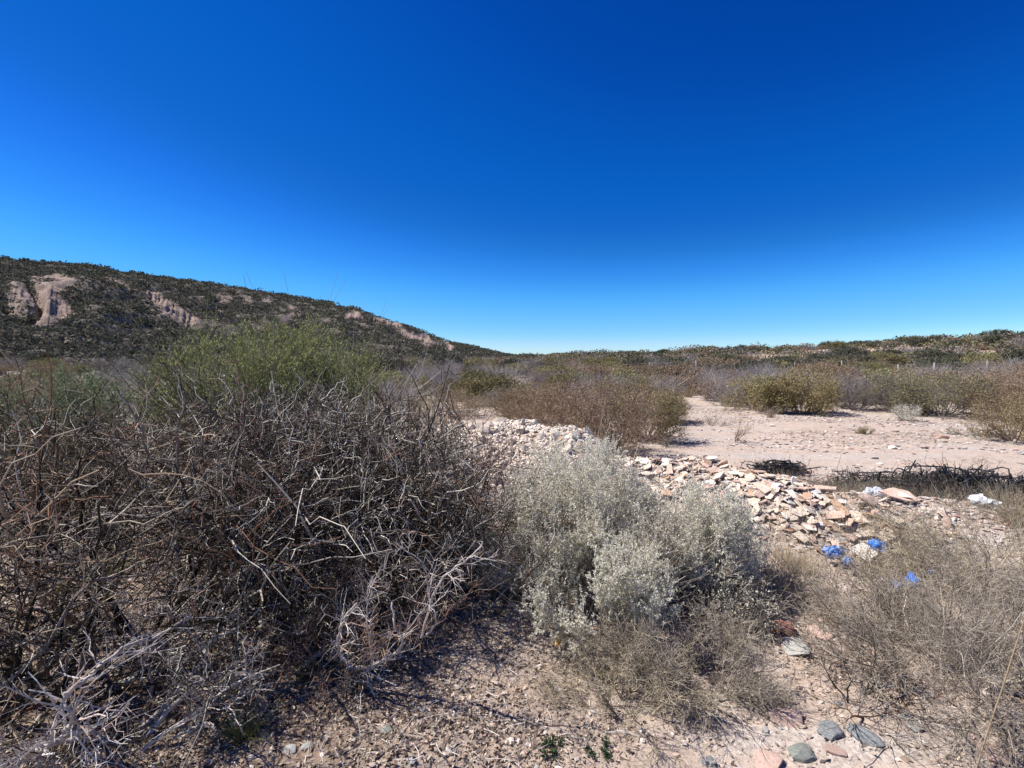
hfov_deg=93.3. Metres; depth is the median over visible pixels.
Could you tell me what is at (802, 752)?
stone
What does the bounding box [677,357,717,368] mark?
brown shrub
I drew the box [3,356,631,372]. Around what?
plain scrub
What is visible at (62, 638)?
thorn shrub
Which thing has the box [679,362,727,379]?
grey shrub
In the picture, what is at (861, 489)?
dry grass
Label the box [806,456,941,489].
black tangle
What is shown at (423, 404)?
bush
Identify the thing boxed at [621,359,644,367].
dark shrub
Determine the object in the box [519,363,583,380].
olive shrub
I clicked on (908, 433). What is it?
clearing sticks
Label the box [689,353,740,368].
brown shrub
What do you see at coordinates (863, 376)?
grey shrub
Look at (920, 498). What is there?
tile rubble
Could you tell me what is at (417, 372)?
bush
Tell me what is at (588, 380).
grey shrub
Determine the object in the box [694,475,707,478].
tile shard
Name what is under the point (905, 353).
olive shrub
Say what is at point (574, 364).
grey shrub
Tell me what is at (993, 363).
brown shrub
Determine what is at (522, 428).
limestone chunk
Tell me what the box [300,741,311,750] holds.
stone
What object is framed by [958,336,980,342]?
olive shrub
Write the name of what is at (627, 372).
olive shrub
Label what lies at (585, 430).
limestone chunk
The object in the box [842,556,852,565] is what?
plastic scrap
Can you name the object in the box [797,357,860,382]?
brown shrub
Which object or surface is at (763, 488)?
tile shard
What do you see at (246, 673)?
dead branch
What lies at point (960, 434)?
bush
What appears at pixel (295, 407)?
thorn shrub
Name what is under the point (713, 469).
tile shard
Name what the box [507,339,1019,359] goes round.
hill
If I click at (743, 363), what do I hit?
dark shrub
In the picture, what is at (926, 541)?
dry shrub
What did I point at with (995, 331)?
dark shrub
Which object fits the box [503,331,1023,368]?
distant scrub
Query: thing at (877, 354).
olive shrub
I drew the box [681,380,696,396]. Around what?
grass tuft
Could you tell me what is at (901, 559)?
dry shrub
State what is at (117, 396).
grey shrub
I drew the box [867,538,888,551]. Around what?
plastic scrap
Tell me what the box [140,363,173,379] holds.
olive shrub
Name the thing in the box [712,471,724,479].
tile shard
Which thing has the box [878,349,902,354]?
dark shrub
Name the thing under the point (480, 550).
thorn shrub
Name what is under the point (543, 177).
sky
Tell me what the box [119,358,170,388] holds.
grey shrub
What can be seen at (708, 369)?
brown shrub
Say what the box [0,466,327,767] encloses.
thorn shrub
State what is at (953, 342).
dark shrub
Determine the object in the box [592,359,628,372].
olive shrub
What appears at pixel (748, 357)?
brown shrub
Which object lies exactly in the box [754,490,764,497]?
tile shard
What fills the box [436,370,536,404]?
olive shrub
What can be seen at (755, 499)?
tile shard
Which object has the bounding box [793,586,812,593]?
stone
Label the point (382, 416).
thorn shrub
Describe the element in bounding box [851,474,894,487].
grass tuft
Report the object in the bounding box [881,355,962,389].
brown shrub
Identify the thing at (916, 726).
stone
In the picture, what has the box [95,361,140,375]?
dark shrub
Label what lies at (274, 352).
green bush
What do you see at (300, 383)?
olive shrub
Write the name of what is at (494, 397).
bush
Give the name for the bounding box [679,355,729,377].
grey shrub
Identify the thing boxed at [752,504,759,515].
tile shard
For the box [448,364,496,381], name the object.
bush
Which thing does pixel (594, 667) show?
dry shrub
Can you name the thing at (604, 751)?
weed
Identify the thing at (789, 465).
black tangle
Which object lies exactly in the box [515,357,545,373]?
grey shrub
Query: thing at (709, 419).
bush
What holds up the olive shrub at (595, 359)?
on the ground at (750, 742)
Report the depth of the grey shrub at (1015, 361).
32.95 m
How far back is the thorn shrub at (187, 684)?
2.32 m
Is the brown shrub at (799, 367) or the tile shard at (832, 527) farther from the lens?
the brown shrub at (799, 367)
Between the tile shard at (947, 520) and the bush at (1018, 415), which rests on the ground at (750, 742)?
the bush at (1018, 415)
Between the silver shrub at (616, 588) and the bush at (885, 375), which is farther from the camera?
the bush at (885, 375)
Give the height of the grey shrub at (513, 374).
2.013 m
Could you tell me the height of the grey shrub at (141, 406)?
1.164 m
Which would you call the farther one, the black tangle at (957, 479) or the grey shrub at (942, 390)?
the grey shrub at (942, 390)
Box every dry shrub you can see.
[518,611,734,767]
[572,577,824,752]
[674,565,811,658]
[738,542,834,618]
[755,508,1023,767]
[778,556,1021,694]
[790,619,992,767]
[843,487,1023,613]
[847,517,1016,605]
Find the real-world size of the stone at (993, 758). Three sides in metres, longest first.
0.125 x 0.087 x 0.043 m
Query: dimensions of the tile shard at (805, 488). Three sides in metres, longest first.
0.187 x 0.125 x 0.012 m
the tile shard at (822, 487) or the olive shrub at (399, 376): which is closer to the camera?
the tile shard at (822, 487)
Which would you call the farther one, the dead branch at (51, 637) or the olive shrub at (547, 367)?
the olive shrub at (547, 367)
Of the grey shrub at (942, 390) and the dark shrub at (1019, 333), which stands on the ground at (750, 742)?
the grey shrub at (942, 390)
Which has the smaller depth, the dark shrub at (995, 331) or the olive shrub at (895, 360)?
the olive shrub at (895, 360)
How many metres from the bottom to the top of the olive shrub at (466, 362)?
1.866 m
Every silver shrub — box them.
[451,482,596,596]
[485,373,716,583]
[490,492,715,664]
[569,476,722,591]
[606,462,795,607]
[652,518,780,603]
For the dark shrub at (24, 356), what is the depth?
50.27 m
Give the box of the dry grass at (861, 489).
[766,468,1023,504]
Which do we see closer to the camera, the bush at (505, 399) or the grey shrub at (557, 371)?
the bush at (505, 399)
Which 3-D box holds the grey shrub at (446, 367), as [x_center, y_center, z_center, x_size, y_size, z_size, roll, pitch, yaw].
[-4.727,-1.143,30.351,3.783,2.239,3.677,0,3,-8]
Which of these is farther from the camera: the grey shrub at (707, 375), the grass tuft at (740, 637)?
the grey shrub at (707, 375)
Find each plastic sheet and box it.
[863,486,886,497]
[967,494,1001,507]
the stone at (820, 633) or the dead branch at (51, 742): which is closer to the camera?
the dead branch at (51, 742)
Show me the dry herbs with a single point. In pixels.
(966, 502)
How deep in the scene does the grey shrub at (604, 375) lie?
19.20 m
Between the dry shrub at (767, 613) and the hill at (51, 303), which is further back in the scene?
the hill at (51, 303)
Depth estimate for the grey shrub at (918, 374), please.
20.71 m
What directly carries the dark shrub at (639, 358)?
on the hill at (871, 350)
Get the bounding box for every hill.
[0,257,476,360]
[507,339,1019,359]
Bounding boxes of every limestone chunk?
[480,425,490,434]
[494,418,504,422]
[505,437,515,444]
[516,425,524,433]
[521,445,528,452]
[537,431,545,439]
[550,429,560,439]
[564,444,570,451]
[571,430,580,439]
[582,427,590,433]
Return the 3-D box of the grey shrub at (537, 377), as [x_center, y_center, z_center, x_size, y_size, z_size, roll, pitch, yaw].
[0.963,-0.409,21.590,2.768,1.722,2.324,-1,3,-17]
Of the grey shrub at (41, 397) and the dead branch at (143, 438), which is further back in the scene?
the grey shrub at (41, 397)
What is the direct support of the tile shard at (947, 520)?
on the tile rubble at (920, 498)
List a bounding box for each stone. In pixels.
[283,744,296,754]
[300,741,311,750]
[381,724,391,734]
[700,685,709,692]
[700,755,716,766]
[755,749,782,767]
[768,707,802,728]
[773,620,795,635]
[781,637,809,655]
[787,742,816,762]
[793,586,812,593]
[809,625,833,639]
[817,720,843,740]
[824,744,846,756]
[846,724,884,747]
[896,714,923,731]
[934,434,949,438]
[971,734,1007,763]
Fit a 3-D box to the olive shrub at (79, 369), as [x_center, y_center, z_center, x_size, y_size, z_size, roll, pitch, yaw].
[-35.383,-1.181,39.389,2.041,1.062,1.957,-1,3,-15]
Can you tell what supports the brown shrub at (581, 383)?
on the ground at (750, 742)
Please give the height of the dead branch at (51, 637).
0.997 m
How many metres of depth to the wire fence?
29.48 m
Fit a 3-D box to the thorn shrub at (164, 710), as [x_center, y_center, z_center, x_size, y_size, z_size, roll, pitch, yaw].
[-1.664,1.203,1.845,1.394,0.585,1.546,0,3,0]
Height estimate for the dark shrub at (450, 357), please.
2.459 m
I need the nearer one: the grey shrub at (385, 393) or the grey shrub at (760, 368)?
the grey shrub at (385, 393)
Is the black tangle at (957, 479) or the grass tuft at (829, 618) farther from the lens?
the black tangle at (957, 479)
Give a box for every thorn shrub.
[0,331,372,675]
[0,370,123,518]
[0,374,247,574]
[0,403,230,711]
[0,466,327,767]
[0,565,281,767]
[1,327,425,737]
[3,372,322,549]
[32,322,557,682]
[60,327,461,605]
[121,528,422,767]
[157,372,479,527]
[209,540,508,738]
[313,371,571,565]
[326,435,606,650]
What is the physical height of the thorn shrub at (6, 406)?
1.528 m
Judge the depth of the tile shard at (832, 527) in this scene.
3.96 m
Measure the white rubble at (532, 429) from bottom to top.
0.705 m
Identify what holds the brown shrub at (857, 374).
on the ground at (750, 742)
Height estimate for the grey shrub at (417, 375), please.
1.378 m
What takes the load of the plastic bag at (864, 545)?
on the ground at (750, 742)
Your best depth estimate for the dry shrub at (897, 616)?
2.73 m
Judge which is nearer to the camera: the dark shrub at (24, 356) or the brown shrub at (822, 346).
the dark shrub at (24, 356)
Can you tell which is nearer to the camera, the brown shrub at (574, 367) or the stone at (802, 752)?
the stone at (802, 752)
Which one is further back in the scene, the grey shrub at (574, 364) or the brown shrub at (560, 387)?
the grey shrub at (574, 364)
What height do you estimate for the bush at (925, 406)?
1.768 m
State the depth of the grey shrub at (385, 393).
7.91 m
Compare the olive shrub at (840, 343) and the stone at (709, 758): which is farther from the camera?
the olive shrub at (840, 343)
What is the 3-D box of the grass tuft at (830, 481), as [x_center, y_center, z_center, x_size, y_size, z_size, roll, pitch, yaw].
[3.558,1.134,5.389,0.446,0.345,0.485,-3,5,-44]
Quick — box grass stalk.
[975,619,1023,767]
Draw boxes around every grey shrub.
[0,353,34,370]
[21,379,68,420]
[80,382,136,407]
[87,362,102,370]
[88,379,168,431]
[90,362,137,388]
[93,364,142,392]
[95,350,152,381]
[104,384,181,418]
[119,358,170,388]
[120,382,149,399]
[136,370,207,395]
[252,349,444,436]
[373,371,439,403]
[387,367,439,392]
[404,359,436,374]
[407,354,462,380]
[415,366,461,398]
[427,359,461,376]
[427,365,461,392]
[447,360,467,372]
[466,356,486,370]
[477,359,516,377]
[486,357,530,390]
[498,361,518,378]
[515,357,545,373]
[516,360,551,388]
[542,368,575,377]
[557,380,618,414]
[559,360,592,368]
[562,362,629,399]
[572,364,646,388]
[592,360,703,404]
[645,353,673,369]
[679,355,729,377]
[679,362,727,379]
[688,367,753,406]
[689,367,745,391]
[728,358,777,382]
[731,361,821,405]
[734,366,814,386]
[741,357,775,380]
[752,355,787,376]
[755,361,824,391]
[802,342,823,349]
[804,365,900,407]
[831,357,869,377]
[843,369,899,391]
[898,358,972,378]
[899,342,922,353]
[912,372,964,404]
[918,361,955,373]
[958,357,1008,375]
[979,357,1023,376]
[995,353,1023,367]
[1004,332,1023,348]
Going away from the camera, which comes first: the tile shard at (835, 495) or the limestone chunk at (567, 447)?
the tile shard at (835, 495)
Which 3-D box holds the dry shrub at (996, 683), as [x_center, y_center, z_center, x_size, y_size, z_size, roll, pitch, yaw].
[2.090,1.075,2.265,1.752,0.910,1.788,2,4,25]
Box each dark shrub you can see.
[18,351,59,366]
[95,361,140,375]
[112,355,152,367]
[162,354,193,368]
[363,353,428,378]
[429,352,467,372]
[495,358,525,368]
[528,361,548,369]
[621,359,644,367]
[622,355,657,366]
[666,355,702,368]
[700,362,749,374]
[703,351,744,361]
[724,358,764,364]
[725,344,746,348]
[735,358,768,372]
[760,354,801,366]
[764,354,837,369]
[800,349,841,360]
[817,340,840,347]
[826,344,860,354]
[832,345,870,356]
[836,352,877,363]
[859,340,886,346]
[869,347,894,353]
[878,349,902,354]
[904,335,944,346]
[909,348,963,359]
[909,351,965,371]
[934,352,973,364]
[941,339,975,348]
[977,328,1020,338]
[979,334,1004,344]
[989,346,1023,362]
[1010,330,1023,337]
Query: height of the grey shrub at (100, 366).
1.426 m
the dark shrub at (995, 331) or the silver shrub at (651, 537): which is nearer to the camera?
the silver shrub at (651, 537)
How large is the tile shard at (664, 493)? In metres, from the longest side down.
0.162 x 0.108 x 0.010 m
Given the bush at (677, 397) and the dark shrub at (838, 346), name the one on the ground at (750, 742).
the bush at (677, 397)
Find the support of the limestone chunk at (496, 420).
on the ground at (750, 742)
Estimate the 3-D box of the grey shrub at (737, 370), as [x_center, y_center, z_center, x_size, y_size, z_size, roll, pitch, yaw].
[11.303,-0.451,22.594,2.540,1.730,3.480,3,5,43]
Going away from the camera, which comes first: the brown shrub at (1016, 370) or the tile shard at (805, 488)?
the tile shard at (805, 488)
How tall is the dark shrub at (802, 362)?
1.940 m
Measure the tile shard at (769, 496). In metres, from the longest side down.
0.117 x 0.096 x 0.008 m
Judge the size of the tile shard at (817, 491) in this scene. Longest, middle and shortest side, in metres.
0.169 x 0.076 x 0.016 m
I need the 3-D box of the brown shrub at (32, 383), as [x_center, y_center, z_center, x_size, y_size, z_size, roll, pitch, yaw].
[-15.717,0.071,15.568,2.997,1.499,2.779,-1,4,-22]
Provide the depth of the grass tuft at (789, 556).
3.56 m
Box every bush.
[0,347,180,484]
[55,272,404,464]
[388,358,442,388]
[402,384,456,428]
[424,360,464,385]
[425,383,493,417]
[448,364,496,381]
[473,366,566,423]
[480,383,516,411]
[493,370,618,427]
[529,344,671,458]
[582,369,664,414]
[608,382,696,447]
[643,380,693,422]
[689,404,735,427]
[711,369,800,411]
[730,415,755,441]
[768,360,847,415]
[826,376,898,410]
[842,364,948,412]
[854,426,873,433]
[876,356,1011,418]
[889,399,922,420]
[931,357,1023,421]
[939,424,1020,440]
[944,386,1023,441]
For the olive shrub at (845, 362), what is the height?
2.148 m
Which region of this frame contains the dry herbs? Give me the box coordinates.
[649,476,1023,678]
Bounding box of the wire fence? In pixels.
[621,361,987,368]
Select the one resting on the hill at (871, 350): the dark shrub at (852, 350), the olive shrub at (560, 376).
the dark shrub at (852, 350)
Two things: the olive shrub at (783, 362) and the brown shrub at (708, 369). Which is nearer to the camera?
the brown shrub at (708, 369)
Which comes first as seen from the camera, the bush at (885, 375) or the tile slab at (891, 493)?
the tile slab at (891, 493)
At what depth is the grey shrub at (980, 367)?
27.34 m
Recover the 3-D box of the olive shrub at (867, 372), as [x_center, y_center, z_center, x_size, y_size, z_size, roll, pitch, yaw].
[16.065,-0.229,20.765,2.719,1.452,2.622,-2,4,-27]
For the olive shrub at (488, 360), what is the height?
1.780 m
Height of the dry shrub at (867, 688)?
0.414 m
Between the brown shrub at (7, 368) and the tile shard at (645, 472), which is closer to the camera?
the tile shard at (645, 472)
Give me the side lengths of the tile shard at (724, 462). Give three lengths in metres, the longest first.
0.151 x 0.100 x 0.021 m
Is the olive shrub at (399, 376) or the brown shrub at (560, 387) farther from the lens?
the olive shrub at (399, 376)
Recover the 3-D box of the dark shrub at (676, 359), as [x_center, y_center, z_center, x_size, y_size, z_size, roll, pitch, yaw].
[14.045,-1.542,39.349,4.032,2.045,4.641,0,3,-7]
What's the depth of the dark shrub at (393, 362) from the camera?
27.25 m
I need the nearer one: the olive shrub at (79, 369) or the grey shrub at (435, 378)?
the grey shrub at (435, 378)
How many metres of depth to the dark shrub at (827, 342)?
71.81 m
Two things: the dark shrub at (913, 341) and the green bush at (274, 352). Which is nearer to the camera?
the green bush at (274, 352)
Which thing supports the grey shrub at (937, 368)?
on the ground at (750, 742)
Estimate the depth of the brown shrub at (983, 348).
47.04 m
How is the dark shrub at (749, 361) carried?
on the hill at (871, 350)
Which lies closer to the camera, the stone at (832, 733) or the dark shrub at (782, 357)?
the stone at (832, 733)
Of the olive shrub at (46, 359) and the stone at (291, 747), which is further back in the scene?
the olive shrub at (46, 359)
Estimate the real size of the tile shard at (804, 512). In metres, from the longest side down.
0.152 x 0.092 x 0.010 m
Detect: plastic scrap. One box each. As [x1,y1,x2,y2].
[822,545,846,559]
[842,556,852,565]
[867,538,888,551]
[905,571,920,591]
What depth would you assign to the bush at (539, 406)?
9.56 m
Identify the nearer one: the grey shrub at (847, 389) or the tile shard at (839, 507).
the tile shard at (839, 507)
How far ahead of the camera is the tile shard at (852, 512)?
4.01 m
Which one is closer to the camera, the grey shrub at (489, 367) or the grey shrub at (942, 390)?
the grey shrub at (942, 390)
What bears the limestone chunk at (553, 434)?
on the ground at (750, 742)
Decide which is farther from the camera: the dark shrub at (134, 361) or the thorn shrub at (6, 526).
the dark shrub at (134, 361)
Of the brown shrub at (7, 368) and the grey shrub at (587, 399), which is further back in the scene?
the brown shrub at (7, 368)
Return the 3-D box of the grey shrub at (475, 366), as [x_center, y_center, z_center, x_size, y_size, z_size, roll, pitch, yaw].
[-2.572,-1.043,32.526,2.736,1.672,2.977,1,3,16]
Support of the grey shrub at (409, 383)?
on the ground at (750, 742)
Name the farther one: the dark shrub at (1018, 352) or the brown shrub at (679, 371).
the dark shrub at (1018, 352)
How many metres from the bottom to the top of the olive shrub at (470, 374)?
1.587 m
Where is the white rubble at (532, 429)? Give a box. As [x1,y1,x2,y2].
[424,419,625,494]
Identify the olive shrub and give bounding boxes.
[1,366,67,388]
[26,356,71,368]
[69,365,91,374]
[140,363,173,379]
[194,368,369,412]
[366,366,434,398]
[403,355,438,376]
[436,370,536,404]
[437,364,501,402]
[450,357,500,373]
[472,357,498,369]
[499,362,528,376]
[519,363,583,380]
[531,363,567,375]
[539,372,597,392]
[541,356,560,362]
[561,370,592,380]
[577,355,603,368]
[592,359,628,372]
[601,355,620,363]
[601,359,622,368]
[606,365,668,383]
[767,358,793,367]
[823,354,868,367]
[826,341,851,347]
[846,359,894,369]
[856,366,880,376]
[858,350,914,365]
[858,366,915,381]
[860,350,888,357]
[894,335,920,340]
[899,351,927,360]
[956,348,1008,365]
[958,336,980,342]
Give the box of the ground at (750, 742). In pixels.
[0,360,1023,767]
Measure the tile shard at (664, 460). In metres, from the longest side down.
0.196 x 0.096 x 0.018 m
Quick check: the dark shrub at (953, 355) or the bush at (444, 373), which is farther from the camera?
the dark shrub at (953, 355)
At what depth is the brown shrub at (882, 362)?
37.27 m
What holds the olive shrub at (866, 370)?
on the ground at (750, 742)
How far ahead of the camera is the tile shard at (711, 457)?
5.32 m
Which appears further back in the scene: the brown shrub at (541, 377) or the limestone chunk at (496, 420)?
the brown shrub at (541, 377)
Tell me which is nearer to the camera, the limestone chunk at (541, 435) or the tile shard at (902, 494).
the tile shard at (902, 494)
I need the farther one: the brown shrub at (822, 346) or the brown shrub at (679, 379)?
the brown shrub at (822, 346)
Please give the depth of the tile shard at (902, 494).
4.33 m
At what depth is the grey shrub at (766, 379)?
16.04 m
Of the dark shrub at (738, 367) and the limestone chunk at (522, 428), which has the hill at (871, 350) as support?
the dark shrub at (738, 367)
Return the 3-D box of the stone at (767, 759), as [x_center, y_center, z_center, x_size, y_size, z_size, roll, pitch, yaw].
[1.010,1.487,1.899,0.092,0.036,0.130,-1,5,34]
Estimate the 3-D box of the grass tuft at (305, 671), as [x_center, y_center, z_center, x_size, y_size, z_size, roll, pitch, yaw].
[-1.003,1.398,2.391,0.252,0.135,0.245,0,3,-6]
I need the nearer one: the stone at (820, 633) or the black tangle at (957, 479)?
the stone at (820, 633)
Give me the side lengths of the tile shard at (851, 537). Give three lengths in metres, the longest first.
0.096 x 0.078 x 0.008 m
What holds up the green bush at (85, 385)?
on the ground at (750, 742)
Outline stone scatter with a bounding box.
[603,407,1023,482]
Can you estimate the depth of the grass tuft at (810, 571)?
3.48 m
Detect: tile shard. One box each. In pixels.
[639,458,648,463]
[640,471,654,474]
[641,463,650,471]
[650,484,662,491]
[661,458,669,463]
[661,488,673,495]
[666,464,672,473]
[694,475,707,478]
[702,484,714,488]
[704,458,710,465]
[706,456,717,459]
[706,467,719,472]
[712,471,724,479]
[716,459,728,468]
[718,470,728,477]
[730,471,739,474]
[745,473,755,481]
[749,498,760,505]
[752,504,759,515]
[753,482,771,493]
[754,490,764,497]
[763,493,773,499]
[789,507,802,516]
[793,530,808,542]
[796,507,807,515]
[797,487,814,489]
[802,524,816,530]
[807,519,817,523]
[810,489,821,493]
[814,485,836,490]
[820,494,829,502]
[822,519,839,531]
[824,511,844,518]
[829,539,838,546]
[831,498,849,515]
[833,492,844,504]
[846,518,854,526]
[846,533,856,540]
[849,510,868,522]
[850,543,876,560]
[859,529,874,536]
[875,532,895,540]
[898,492,912,498]
[942,513,950,526]
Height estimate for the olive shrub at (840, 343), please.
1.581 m
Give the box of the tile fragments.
[553,424,950,561]
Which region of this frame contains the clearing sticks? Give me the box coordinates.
[641,407,1023,475]
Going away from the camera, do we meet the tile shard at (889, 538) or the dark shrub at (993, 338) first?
the tile shard at (889, 538)
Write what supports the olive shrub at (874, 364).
on the ground at (750, 742)
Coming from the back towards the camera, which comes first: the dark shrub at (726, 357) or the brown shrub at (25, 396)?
the dark shrub at (726, 357)
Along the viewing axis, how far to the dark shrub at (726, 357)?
49.91 m
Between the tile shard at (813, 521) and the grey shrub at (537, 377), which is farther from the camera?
the grey shrub at (537, 377)
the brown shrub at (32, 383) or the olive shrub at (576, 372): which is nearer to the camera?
the brown shrub at (32, 383)
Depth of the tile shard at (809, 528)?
3.90 m
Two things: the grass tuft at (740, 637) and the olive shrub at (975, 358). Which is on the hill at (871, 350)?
the olive shrub at (975, 358)
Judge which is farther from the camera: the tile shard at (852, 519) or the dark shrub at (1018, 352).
the dark shrub at (1018, 352)
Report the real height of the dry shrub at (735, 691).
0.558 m
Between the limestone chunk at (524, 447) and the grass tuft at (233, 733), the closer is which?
the grass tuft at (233, 733)
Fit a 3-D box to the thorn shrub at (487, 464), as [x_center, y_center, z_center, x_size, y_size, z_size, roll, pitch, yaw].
[-0.659,0.651,4.173,2.155,1.560,2.014,-2,4,-33]
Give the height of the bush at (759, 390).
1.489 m
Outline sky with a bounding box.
[0,0,1023,354]
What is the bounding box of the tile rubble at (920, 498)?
[581,433,1023,561]
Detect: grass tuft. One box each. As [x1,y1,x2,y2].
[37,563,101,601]
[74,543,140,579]
[201,699,282,758]
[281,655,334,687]
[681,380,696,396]
[722,622,758,648]
[758,674,805,706]
[762,406,781,417]
[763,538,814,571]
[783,546,828,576]
[811,473,851,491]
[811,586,855,623]
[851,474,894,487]
[971,475,1023,528]
[980,475,1023,506]
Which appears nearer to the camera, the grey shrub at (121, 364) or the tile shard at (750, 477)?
the tile shard at (750, 477)
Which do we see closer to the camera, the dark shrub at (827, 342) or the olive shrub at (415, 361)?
the olive shrub at (415, 361)
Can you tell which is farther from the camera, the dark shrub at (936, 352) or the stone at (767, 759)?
the dark shrub at (936, 352)
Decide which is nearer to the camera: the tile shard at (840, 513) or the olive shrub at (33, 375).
the tile shard at (840, 513)
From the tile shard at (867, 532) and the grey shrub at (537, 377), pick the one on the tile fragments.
the tile shard at (867, 532)
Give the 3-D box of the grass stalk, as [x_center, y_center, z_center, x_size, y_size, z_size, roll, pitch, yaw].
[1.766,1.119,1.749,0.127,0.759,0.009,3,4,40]
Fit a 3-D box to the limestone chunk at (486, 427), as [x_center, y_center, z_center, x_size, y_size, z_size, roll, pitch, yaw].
[-0.331,0.595,6.068,0.141,0.157,0.101,0,3,3]
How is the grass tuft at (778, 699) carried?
on the ground at (750, 742)
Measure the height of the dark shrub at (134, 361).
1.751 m
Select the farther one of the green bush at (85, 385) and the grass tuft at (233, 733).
the green bush at (85, 385)
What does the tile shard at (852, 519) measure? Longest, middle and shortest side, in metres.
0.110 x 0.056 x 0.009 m
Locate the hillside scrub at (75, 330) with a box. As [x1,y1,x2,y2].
[0,255,519,360]
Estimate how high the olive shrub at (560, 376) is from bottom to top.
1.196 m
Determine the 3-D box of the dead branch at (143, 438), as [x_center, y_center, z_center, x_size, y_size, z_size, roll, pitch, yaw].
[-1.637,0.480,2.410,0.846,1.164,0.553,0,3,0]
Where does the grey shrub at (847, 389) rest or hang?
on the ground at (750, 742)
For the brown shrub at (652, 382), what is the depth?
18.82 m
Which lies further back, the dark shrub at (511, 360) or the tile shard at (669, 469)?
the dark shrub at (511, 360)
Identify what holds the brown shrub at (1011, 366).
on the hill at (871, 350)
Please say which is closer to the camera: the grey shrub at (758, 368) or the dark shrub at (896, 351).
the grey shrub at (758, 368)
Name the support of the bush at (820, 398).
on the ground at (750, 742)
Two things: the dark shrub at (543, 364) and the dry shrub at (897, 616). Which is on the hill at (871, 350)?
the dark shrub at (543, 364)
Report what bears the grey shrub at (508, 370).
on the ground at (750, 742)
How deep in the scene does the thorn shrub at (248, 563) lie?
2.73 m
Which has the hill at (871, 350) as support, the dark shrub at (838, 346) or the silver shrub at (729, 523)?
the dark shrub at (838, 346)
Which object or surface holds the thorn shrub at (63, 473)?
on the ground at (750, 742)
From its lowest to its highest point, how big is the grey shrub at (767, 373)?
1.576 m
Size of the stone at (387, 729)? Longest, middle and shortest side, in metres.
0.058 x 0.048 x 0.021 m
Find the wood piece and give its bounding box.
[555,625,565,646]
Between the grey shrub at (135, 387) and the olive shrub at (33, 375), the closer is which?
the grey shrub at (135, 387)
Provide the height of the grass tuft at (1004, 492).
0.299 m
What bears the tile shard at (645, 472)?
on the ground at (750, 742)
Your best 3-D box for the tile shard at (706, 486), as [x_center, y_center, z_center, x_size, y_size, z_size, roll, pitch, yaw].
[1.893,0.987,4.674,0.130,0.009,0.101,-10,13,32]
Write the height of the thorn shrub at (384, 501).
1.909 m
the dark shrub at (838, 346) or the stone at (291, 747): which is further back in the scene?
the dark shrub at (838, 346)
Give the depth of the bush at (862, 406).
14.24 m
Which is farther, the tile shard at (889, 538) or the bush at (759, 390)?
the bush at (759, 390)
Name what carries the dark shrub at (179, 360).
on the ground at (750, 742)
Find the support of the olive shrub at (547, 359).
on the ground at (750, 742)
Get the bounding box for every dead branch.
[0,422,281,687]
[0,603,236,767]
[87,367,275,574]
[172,707,218,751]
[214,622,272,709]
[317,515,504,696]
[680,717,730,767]
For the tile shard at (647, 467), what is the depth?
5.19 m
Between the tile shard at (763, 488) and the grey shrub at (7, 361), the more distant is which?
the grey shrub at (7, 361)
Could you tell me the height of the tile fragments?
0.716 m
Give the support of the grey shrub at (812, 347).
on the hill at (871, 350)
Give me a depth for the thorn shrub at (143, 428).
4.67 m
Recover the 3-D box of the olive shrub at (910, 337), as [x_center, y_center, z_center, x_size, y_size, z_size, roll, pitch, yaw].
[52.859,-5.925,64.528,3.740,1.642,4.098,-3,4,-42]
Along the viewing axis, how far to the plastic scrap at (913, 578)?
3.17 m
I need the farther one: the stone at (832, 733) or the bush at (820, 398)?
the bush at (820, 398)
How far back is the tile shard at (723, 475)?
4.83 m
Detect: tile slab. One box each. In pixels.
[858,492,878,505]
[878,487,918,501]
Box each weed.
[539,731,565,760]
[583,734,611,761]
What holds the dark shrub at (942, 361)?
on the hill at (871, 350)
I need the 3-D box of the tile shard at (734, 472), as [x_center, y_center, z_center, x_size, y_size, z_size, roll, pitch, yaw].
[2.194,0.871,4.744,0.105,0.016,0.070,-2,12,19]
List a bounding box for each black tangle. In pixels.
[741,457,820,476]
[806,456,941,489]
[824,452,1023,507]
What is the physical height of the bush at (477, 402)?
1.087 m
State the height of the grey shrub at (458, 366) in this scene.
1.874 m
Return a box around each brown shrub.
[0,357,57,440]
[0,364,21,375]
[0,366,65,404]
[22,354,75,382]
[525,382,583,411]
[531,372,557,383]
[550,357,582,366]
[567,375,604,393]
[568,359,617,380]
[570,361,596,371]
[615,357,682,389]
[625,373,670,392]
[641,366,694,394]
[656,361,710,393]
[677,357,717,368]
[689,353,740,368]
[691,370,754,402]
[697,364,720,376]
[708,363,751,381]
[739,355,760,360]
[745,345,764,350]
[785,357,853,375]
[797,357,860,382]
[815,345,828,349]
[821,365,895,401]
[862,356,894,367]
[881,338,897,346]
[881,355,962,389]
[926,359,1009,401]
[964,358,1011,369]
[966,345,996,350]
[987,362,1023,382]
[993,361,1023,370]
[995,358,1023,377]
[995,382,1023,397]
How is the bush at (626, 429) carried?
on the ground at (750, 742)
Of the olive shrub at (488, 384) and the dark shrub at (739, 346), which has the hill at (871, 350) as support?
the dark shrub at (739, 346)

